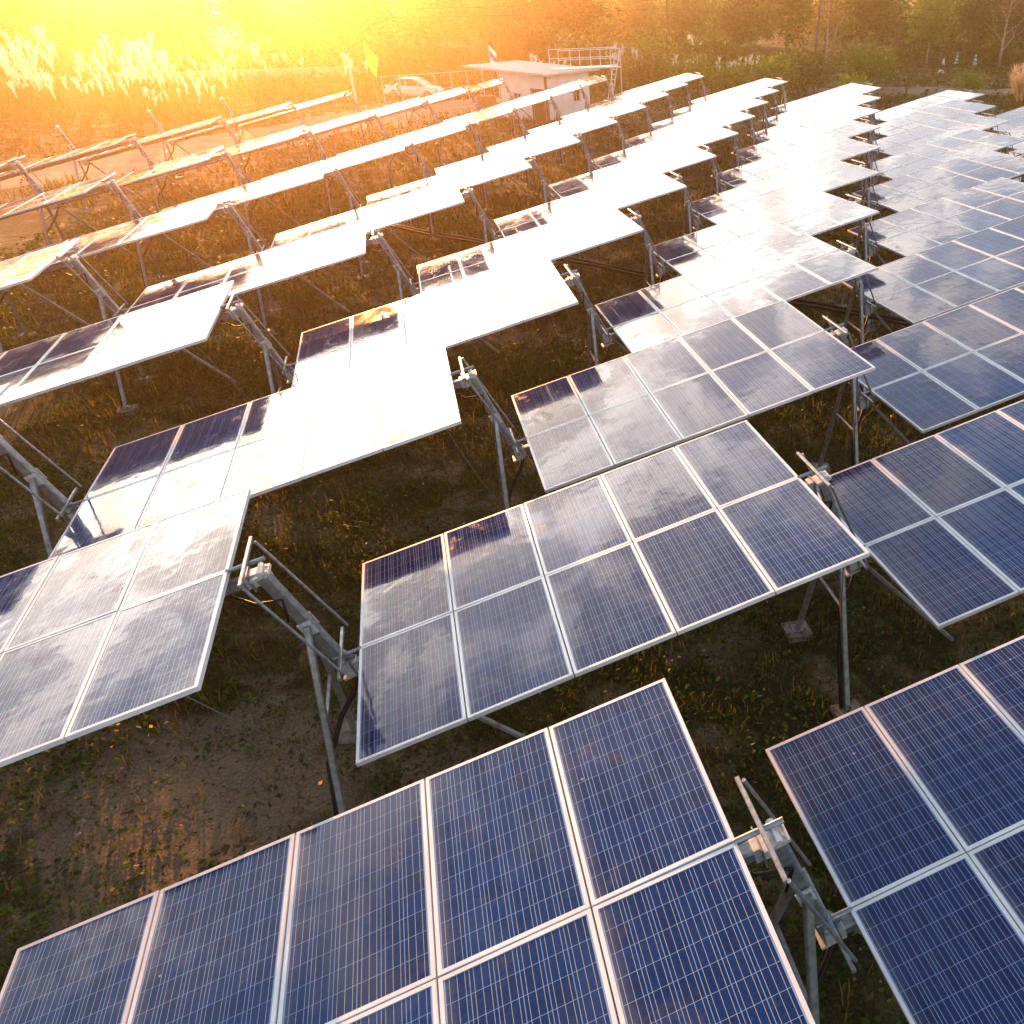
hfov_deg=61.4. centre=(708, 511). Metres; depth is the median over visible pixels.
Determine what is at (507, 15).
overhead wire
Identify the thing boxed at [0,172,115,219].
solar table
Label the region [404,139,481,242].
support frame
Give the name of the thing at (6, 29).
tree
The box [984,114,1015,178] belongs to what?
support frame
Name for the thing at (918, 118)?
solar table
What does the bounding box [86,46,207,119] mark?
plume grass
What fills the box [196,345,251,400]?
guy wire
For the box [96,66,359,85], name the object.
boundary wall
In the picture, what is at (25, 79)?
plume grass
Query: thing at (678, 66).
shrub
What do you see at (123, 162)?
dirt yard
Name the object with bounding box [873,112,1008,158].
solar table
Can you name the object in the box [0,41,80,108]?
plume grass
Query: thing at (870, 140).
support frame
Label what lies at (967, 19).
tree
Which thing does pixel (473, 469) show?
guy wire
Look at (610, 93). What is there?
support frame
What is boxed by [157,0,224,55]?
tree
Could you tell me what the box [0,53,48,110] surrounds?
plume grass
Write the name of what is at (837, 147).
solar table
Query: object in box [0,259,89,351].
support frame
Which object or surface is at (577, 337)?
guy wire
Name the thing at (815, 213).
solar table
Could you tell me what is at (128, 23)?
tree
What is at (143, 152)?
support frame
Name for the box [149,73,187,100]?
plume grass
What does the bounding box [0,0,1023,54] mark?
woodland
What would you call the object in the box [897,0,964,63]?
tree
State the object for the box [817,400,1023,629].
solar table
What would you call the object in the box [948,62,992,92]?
shrub
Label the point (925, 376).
solar table
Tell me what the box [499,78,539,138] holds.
support frame
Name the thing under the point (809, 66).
shrub
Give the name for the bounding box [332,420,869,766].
solar table
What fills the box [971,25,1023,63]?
shrub
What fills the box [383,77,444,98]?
parked car
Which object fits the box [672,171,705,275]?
support frame
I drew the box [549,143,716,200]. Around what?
solar table
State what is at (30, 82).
plume grass
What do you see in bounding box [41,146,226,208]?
solar table
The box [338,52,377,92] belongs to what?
plume grass
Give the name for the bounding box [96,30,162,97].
plume grass
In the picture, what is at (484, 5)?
tree
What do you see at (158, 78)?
plume grass
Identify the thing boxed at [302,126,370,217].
support frame
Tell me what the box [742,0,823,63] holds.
tree
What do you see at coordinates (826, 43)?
bare tree
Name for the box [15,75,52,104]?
plume grass
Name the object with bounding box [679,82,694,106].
support frame
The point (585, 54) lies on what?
shrub
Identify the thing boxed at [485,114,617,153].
solar table
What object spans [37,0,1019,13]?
overhead wire
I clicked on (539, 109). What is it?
door
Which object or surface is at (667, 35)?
utility pole
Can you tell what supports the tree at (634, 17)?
on the ground at (207, 831)
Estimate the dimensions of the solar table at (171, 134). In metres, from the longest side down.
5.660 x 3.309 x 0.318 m
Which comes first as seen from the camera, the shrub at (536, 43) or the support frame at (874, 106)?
the support frame at (874, 106)
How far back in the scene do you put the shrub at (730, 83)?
64.31 m
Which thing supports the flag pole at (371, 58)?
on the dirt yard at (123, 162)
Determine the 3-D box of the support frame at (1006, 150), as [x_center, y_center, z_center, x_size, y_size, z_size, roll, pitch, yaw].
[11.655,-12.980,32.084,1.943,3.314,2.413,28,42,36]
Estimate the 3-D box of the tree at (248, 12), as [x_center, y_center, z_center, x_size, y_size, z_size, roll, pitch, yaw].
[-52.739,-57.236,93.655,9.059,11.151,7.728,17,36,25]
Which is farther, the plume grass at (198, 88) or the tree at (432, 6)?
the tree at (432, 6)
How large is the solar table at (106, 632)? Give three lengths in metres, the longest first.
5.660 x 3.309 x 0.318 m
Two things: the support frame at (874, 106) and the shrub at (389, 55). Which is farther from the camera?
the shrub at (389, 55)
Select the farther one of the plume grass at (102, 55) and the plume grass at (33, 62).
the plume grass at (102, 55)
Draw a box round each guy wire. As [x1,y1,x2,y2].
[185,696,327,757]
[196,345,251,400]
[446,429,503,509]
[566,308,589,367]
[841,567,843,638]
[854,377,857,448]
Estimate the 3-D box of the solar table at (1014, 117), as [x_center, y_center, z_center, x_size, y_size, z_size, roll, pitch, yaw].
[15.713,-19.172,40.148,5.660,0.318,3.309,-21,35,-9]
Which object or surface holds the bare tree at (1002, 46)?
on the ground at (207, 831)
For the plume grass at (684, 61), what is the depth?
69.48 m
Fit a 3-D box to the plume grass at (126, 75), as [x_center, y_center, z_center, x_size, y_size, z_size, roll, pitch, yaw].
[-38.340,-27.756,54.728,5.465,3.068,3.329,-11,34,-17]
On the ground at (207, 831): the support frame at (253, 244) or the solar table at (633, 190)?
the support frame at (253, 244)
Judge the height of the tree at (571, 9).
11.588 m
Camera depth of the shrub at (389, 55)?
72.46 m
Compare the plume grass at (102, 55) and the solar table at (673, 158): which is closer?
the solar table at (673, 158)
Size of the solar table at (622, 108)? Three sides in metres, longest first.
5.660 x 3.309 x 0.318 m
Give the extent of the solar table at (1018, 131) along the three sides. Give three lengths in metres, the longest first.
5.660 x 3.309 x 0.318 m
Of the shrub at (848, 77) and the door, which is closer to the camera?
the door
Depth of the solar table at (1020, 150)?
32.94 m
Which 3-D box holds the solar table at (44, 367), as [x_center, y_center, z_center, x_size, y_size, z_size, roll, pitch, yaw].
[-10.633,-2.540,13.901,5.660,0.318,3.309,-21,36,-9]
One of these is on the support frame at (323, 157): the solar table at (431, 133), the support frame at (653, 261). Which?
the solar table at (431, 133)
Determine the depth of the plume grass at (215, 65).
67.45 m
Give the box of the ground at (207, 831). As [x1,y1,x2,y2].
[0,0,1023,1023]
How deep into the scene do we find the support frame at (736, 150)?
32.16 m
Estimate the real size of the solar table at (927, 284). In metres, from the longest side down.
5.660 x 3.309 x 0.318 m
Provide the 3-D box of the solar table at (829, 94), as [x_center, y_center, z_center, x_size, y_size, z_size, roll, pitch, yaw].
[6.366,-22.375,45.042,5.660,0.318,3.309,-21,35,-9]
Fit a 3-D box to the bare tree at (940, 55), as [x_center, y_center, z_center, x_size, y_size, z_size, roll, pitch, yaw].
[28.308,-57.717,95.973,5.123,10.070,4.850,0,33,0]
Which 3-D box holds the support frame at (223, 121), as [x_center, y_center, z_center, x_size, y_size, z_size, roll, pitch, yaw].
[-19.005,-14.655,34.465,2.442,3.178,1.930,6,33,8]
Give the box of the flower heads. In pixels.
[25,310,951,854]
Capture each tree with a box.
[0,0,47,52]
[0,0,63,53]
[86,0,178,47]
[131,0,207,53]
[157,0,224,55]
[203,0,279,51]
[286,0,366,48]
[336,0,404,53]
[399,0,477,58]
[456,0,514,56]
[491,0,562,53]
[535,0,623,62]
[611,0,665,50]
[651,0,713,49]
[691,0,774,61]
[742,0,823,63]
[796,0,858,58]
[810,0,852,63]
[829,0,910,49]
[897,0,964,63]
[938,0,969,59]
[947,0,1010,60]
[965,0,1023,44]
[987,0,1023,65]
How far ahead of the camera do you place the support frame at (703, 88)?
50.78 m
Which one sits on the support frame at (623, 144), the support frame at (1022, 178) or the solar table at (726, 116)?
the solar table at (726, 116)
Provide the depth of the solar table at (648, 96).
42.42 m
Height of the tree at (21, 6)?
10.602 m
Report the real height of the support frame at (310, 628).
3.148 m
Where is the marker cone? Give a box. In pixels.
[971,53,976,66]
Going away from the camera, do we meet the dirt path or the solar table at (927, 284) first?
the solar table at (927, 284)
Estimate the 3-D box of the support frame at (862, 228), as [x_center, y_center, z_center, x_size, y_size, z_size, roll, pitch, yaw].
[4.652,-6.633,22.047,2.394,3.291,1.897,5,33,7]
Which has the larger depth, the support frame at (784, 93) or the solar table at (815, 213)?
the support frame at (784, 93)
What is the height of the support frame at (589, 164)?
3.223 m
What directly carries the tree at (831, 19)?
on the ground at (207, 831)
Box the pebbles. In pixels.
[2,350,1017,982]
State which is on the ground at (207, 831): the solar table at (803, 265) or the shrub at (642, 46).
the shrub at (642, 46)
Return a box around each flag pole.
[362,42,380,107]
[487,39,495,94]
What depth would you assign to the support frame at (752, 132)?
36.17 m
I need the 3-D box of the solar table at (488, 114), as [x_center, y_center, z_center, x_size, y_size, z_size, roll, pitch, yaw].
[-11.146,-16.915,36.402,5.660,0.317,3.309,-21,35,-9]
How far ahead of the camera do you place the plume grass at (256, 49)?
64.72 m
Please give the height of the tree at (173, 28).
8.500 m
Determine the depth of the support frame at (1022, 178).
27.28 m
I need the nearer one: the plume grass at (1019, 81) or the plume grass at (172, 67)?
the plume grass at (1019, 81)
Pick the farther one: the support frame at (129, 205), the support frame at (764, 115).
the support frame at (764, 115)
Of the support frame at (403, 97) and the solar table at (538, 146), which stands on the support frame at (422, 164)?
the solar table at (538, 146)
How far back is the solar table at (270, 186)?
24.46 m
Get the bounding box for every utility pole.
[666,0,668,76]
[812,0,821,82]
[881,19,886,51]
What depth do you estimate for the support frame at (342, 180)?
25.45 m
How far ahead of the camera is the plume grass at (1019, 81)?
59.69 m
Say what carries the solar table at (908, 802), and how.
on the support frame at (815, 912)
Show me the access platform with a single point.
(610, 66)
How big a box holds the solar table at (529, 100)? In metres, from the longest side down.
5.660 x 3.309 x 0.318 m
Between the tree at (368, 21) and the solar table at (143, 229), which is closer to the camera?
the solar table at (143, 229)
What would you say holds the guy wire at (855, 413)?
attached to the support frame at (841, 335)
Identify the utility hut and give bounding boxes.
[462,60,599,123]
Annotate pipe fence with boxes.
[380,70,500,105]
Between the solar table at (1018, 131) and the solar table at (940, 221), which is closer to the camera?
the solar table at (940, 221)
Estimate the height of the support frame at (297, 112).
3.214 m
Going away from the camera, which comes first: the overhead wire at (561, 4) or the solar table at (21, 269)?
the solar table at (21, 269)
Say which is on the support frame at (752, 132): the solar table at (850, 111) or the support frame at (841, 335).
the solar table at (850, 111)
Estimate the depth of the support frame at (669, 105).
42.65 m
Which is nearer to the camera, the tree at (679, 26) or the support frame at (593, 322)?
the support frame at (593, 322)
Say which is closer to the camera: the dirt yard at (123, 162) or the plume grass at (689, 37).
the dirt yard at (123, 162)
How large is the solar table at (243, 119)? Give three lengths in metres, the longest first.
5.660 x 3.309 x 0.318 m
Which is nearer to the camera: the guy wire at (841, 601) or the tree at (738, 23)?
the guy wire at (841, 601)
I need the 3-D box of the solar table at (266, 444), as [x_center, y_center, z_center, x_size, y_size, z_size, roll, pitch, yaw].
[-5.927,-0.975,11.455,5.660,0.317,3.309,-21,35,-9]
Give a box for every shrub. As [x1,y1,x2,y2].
[243,12,381,67]
[331,22,435,86]
[474,0,577,77]
[544,27,627,87]
[608,16,680,78]
[618,43,686,85]
[650,51,735,94]
[662,11,767,82]
[695,50,759,93]
[743,42,806,94]
[765,42,840,90]
[822,30,908,87]
[831,70,881,94]
[862,42,906,72]
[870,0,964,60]
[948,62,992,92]
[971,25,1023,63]
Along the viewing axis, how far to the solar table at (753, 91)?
43.79 m
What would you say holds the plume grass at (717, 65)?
on the ground at (207, 831)
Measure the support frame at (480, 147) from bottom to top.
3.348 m
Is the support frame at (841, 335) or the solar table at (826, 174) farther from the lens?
the solar table at (826, 174)
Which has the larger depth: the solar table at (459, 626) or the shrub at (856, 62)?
the shrub at (856, 62)
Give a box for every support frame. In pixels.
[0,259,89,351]
[0,419,250,591]
[7,157,131,253]
[49,125,146,208]
[58,248,235,416]
[101,175,211,288]
[125,134,225,231]
[141,109,222,186]
[215,97,286,165]
[216,116,299,202]
[216,147,301,255]
[217,198,349,335]
[220,293,301,487]
[229,540,525,815]
[287,104,358,171]
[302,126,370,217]
[325,163,428,281]
[345,91,383,161]
[366,227,498,353]
[369,110,421,188]
[391,83,445,139]
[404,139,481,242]
[421,97,474,166]
[455,357,621,519]
[463,87,509,154]
[464,120,532,213]
[465,183,497,243]
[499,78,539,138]
[508,107,569,186]
[528,153,607,266]
[545,93,597,167]
[566,265,630,444]
[574,131,641,215]
[576,83,619,148]
[601,76,643,136]
[610,114,629,150]
[630,209,673,288]
[638,100,688,168]
[661,89,701,146]
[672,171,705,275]
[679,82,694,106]
[699,74,706,96]
[702,144,726,227]
[726,127,745,168]
[742,778,861,1023]
[743,110,760,160]
[758,98,772,141]
[768,87,782,125]
[780,79,787,104]
[781,453,954,718]
[809,316,910,476]
[834,193,885,331]
[840,244,892,408]
[850,120,879,203]
[850,138,880,224]
[850,161,882,264]
[856,93,879,158]
[860,105,879,183]
[862,85,876,141]
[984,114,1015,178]
[997,132,1016,177]
[1014,153,1023,182]
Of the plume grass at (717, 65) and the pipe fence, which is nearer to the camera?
the pipe fence
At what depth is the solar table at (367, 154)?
28.49 m
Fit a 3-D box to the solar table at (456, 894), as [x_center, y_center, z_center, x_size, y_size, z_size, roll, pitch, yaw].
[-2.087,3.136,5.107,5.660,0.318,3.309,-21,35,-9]
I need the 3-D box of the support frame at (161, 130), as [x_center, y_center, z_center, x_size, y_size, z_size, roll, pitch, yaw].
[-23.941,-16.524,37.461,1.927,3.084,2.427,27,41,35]
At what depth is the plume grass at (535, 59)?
69.45 m
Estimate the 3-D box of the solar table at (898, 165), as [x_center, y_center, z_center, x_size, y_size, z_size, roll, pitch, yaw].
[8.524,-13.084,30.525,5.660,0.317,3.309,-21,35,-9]
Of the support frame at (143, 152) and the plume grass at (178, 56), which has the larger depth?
the plume grass at (178, 56)
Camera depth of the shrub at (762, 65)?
67.76 m
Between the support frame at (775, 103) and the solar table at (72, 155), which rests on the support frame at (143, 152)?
the solar table at (72, 155)
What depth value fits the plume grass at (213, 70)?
60.73 m
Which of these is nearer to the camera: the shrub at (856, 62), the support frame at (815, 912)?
the support frame at (815, 912)
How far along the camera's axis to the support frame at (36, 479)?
10.71 m
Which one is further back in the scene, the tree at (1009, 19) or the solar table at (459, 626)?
the tree at (1009, 19)
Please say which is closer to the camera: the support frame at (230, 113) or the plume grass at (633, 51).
the support frame at (230, 113)
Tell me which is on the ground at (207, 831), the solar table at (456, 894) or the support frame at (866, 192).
the support frame at (866, 192)
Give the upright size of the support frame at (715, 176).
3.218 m
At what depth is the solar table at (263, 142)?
30.83 m
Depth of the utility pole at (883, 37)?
102.34 m
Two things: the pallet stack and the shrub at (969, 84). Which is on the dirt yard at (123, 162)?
the pallet stack
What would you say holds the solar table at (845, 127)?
on the support frame at (736, 150)
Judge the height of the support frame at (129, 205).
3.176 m
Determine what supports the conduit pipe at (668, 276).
on the ground at (207, 831)
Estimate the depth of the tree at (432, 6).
94.57 m
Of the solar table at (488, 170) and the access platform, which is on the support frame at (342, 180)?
the solar table at (488, 170)
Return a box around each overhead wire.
[11,7,1023,23]
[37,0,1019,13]
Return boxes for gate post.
[348,67,357,103]
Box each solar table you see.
[0,133,135,180]
[0,155,25,172]
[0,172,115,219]
[0,238,80,290]
[0,280,241,406]
[0,383,11,436]
[0,489,273,766]
[0,678,814,1023]
[25,193,230,264]
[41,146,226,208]
[48,337,473,558]
[75,116,223,163]
[113,220,380,316]
[157,125,310,178]
[161,161,335,211]
[166,102,293,144]
[239,91,349,128]
[245,110,375,155]
[259,180,470,251]
[262,137,412,179]
[280,253,578,387]
[315,97,427,135]
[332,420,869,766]
[337,119,469,155]
[360,151,533,207]
[366,87,469,122]
[396,105,514,139]
[407,204,643,295]
[410,79,504,110]
[431,130,580,174]
[443,93,550,121]
[485,83,580,108]
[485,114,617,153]
[491,169,686,240]
[508,300,875,492]
[515,75,606,99]
[528,100,645,133]
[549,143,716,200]
[561,89,668,118]
[589,80,687,107]
[591,123,738,169]
[595,233,877,352]
[613,72,703,96]
[625,108,754,147]
[652,96,768,130]
[652,191,878,275]
[670,86,778,116]
[684,158,879,225]
[688,77,787,104]
[711,135,880,191]
[731,117,880,165]
[747,104,880,143]
[760,92,880,127]
[765,635,1023,1023]
[771,83,880,113]
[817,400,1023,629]
[842,215,1023,324]
[847,177,1023,256]
[848,285,1023,433]
[852,149,1023,212]
[864,89,984,124]
[864,129,1023,182]
[870,100,995,139]
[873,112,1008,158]
[985,106,1023,131]
[996,124,1023,151]
[1009,147,1023,156]
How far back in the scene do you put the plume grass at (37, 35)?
72.02 m
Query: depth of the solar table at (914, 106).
42.65 m
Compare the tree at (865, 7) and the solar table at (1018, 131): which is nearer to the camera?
the solar table at (1018, 131)
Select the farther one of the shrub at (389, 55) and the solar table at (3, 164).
the shrub at (389, 55)
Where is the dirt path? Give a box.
[679,87,1014,97]
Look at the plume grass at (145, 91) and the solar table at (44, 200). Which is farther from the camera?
the plume grass at (145, 91)
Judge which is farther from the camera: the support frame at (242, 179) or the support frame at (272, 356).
the support frame at (242, 179)
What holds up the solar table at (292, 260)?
on the support frame at (100, 293)
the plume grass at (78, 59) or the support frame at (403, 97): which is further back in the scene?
the plume grass at (78, 59)
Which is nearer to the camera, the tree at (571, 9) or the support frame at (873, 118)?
the support frame at (873, 118)
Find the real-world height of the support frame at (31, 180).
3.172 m
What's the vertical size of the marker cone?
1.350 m
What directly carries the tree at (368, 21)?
on the ground at (207, 831)
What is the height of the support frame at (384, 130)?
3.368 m
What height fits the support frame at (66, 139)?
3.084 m
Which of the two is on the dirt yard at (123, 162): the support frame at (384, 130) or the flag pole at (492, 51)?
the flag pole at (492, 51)
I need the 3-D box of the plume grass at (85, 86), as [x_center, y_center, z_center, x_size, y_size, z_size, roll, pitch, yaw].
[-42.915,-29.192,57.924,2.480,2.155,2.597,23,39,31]
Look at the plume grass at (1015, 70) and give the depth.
61.29 m
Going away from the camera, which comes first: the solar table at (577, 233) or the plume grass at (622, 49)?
the solar table at (577, 233)
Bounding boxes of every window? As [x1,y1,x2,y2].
[513,92,520,99]
[573,90,579,101]
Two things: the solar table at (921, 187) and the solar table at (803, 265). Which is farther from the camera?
the solar table at (921, 187)
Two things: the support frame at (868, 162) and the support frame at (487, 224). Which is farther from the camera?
the support frame at (868, 162)
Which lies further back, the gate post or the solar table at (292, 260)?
the gate post
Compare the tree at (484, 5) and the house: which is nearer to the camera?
the tree at (484, 5)
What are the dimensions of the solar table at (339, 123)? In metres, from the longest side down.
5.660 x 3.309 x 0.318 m
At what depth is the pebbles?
9.29 m
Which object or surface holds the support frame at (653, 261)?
on the ground at (207, 831)
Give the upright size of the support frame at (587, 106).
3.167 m
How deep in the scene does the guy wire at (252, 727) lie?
7.41 m
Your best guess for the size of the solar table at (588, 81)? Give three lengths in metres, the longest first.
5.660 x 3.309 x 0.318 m
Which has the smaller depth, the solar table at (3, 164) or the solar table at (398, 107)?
the solar table at (3, 164)
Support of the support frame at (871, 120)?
on the ground at (207, 831)
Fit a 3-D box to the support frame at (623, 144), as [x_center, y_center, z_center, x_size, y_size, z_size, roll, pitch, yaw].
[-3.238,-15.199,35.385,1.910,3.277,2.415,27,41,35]
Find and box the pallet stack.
[477,94,496,108]
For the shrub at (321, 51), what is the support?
on the ground at (207, 831)
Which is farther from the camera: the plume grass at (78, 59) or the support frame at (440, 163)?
the plume grass at (78, 59)
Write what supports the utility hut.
on the ground at (207, 831)
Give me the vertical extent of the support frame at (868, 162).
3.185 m
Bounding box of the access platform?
[548,47,622,98]
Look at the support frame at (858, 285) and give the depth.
17.95 m
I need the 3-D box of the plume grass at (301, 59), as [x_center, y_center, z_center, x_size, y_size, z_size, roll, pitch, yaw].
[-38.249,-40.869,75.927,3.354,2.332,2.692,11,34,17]
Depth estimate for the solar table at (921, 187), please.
26.45 m
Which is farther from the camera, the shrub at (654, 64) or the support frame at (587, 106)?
the shrub at (654, 64)
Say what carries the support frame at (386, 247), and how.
on the ground at (207, 831)
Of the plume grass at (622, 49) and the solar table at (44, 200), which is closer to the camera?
the solar table at (44, 200)
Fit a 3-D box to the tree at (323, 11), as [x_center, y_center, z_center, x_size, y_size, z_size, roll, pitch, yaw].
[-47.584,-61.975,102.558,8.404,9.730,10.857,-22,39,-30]
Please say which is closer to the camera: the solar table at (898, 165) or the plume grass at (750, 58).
the solar table at (898, 165)
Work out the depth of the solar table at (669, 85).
46.42 m
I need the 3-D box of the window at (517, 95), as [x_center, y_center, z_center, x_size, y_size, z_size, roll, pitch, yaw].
[-12.420,-26.971,54.114,0.650,0.750,0.125,19,37,27]
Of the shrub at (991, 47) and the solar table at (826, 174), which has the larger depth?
the shrub at (991, 47)
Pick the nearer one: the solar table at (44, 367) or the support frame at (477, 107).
the solar table at (44, 367)
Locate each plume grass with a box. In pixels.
[0,21,81,83]
[0,39,103,112]
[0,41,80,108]
[0,46,39,108]
[0,51,67,118]
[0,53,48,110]
[4,66,66,106]
[4,69,80,123]
[8,65,67,111]
[11,66,43,98]
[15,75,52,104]
[65,60,143,112]
[70,65,166,120]
[71,79,112,110]
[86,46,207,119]
[92,38,147,84]
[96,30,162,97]
[96,38,189,111]
[129,86,181,119]
[131,56,202,110]
[146,49,205,87]
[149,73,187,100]
[150,62,194,97]
[170,76,223,119]
[191,55,233,95]
[197,63,250,108]
[215,39,283,100]
[270,51,306,80]
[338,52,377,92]
[529,54,566,64]
[604,42,638,79]
[625,48,664,84]
[672,54,701,90]
[687,34,727,68]
[708,56,741,88]
[745,54,759,82]
[1003,72,1023,110]
[1008,63,1023,106]
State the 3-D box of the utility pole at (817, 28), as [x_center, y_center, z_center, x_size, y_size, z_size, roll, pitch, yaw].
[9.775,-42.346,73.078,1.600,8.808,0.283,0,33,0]
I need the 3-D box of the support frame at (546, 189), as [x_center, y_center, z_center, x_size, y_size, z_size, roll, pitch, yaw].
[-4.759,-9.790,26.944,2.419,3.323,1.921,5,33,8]
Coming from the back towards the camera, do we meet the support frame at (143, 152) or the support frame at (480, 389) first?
the support frame at (143, 152)
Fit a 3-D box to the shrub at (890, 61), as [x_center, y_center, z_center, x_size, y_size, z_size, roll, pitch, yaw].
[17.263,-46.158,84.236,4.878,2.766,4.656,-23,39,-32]
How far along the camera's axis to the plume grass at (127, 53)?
58.03 m
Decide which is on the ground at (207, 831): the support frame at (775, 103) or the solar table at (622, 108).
the support frame at (775, 103)
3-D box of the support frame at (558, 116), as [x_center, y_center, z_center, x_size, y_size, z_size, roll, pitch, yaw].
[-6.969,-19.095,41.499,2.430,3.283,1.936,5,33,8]
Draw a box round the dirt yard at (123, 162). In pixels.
[0,96,501,189]
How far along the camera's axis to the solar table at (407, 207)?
21.99 m
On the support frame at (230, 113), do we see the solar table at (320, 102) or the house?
the solar table at (320, 102)
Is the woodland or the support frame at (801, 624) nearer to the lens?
the support frame at (801, 624)
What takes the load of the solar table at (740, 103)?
on the support frame at (645, 111)
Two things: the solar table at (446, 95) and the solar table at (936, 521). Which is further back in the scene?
the solar table at (446, 95)
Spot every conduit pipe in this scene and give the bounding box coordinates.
[388,225,912,326]
[394,224,917,323]
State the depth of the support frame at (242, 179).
27.88 m
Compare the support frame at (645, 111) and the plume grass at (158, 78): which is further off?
the plume grass at (158, 78)
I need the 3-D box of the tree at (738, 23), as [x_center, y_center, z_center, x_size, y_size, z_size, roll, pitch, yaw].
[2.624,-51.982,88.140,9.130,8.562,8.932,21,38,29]
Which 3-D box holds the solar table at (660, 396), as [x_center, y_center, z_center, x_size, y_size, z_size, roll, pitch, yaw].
[-0.388,-1.942,13.010,5.660,0.318,3.309,-21,36,-9]
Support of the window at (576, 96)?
in the utility hut
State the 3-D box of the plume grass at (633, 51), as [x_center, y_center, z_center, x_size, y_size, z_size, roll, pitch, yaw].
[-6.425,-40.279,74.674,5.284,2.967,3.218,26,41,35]
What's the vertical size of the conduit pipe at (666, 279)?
0.227 m
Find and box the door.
[533,90,545,121]
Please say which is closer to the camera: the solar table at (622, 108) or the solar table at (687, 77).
the solar table at (622, 108)
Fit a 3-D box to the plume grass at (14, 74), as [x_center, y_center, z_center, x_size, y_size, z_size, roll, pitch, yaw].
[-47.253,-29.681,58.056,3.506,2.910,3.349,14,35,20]
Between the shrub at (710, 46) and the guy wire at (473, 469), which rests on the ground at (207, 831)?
the shrub at (710, 46)
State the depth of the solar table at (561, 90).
44.64 m
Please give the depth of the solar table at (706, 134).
31.58 m
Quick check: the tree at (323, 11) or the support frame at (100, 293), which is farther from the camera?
the tree at (323, 11)
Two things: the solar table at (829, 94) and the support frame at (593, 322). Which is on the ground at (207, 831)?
the support frame at (593, 322)
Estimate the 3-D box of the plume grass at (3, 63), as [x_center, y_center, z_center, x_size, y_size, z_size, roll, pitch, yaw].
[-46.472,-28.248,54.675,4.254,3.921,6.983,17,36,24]
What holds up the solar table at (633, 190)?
on the support frame at (487, 224)
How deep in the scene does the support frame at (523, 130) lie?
37.52 m
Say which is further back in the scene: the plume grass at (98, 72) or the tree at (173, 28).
the tree at (173, 28)
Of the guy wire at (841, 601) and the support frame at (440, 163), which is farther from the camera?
the support frame at (440, 163)
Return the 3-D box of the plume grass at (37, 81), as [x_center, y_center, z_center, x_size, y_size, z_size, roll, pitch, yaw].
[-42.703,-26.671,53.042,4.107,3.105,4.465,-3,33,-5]
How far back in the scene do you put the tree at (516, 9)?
92.86 m
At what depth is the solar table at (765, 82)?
47.97 m
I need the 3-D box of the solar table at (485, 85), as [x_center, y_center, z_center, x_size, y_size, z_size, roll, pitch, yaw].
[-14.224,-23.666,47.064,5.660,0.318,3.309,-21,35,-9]
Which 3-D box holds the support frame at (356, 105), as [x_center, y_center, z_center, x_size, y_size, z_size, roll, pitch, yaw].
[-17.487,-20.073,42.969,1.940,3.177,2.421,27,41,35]
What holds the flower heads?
on the ground at (207, 831)
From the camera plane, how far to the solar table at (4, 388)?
11.44 m

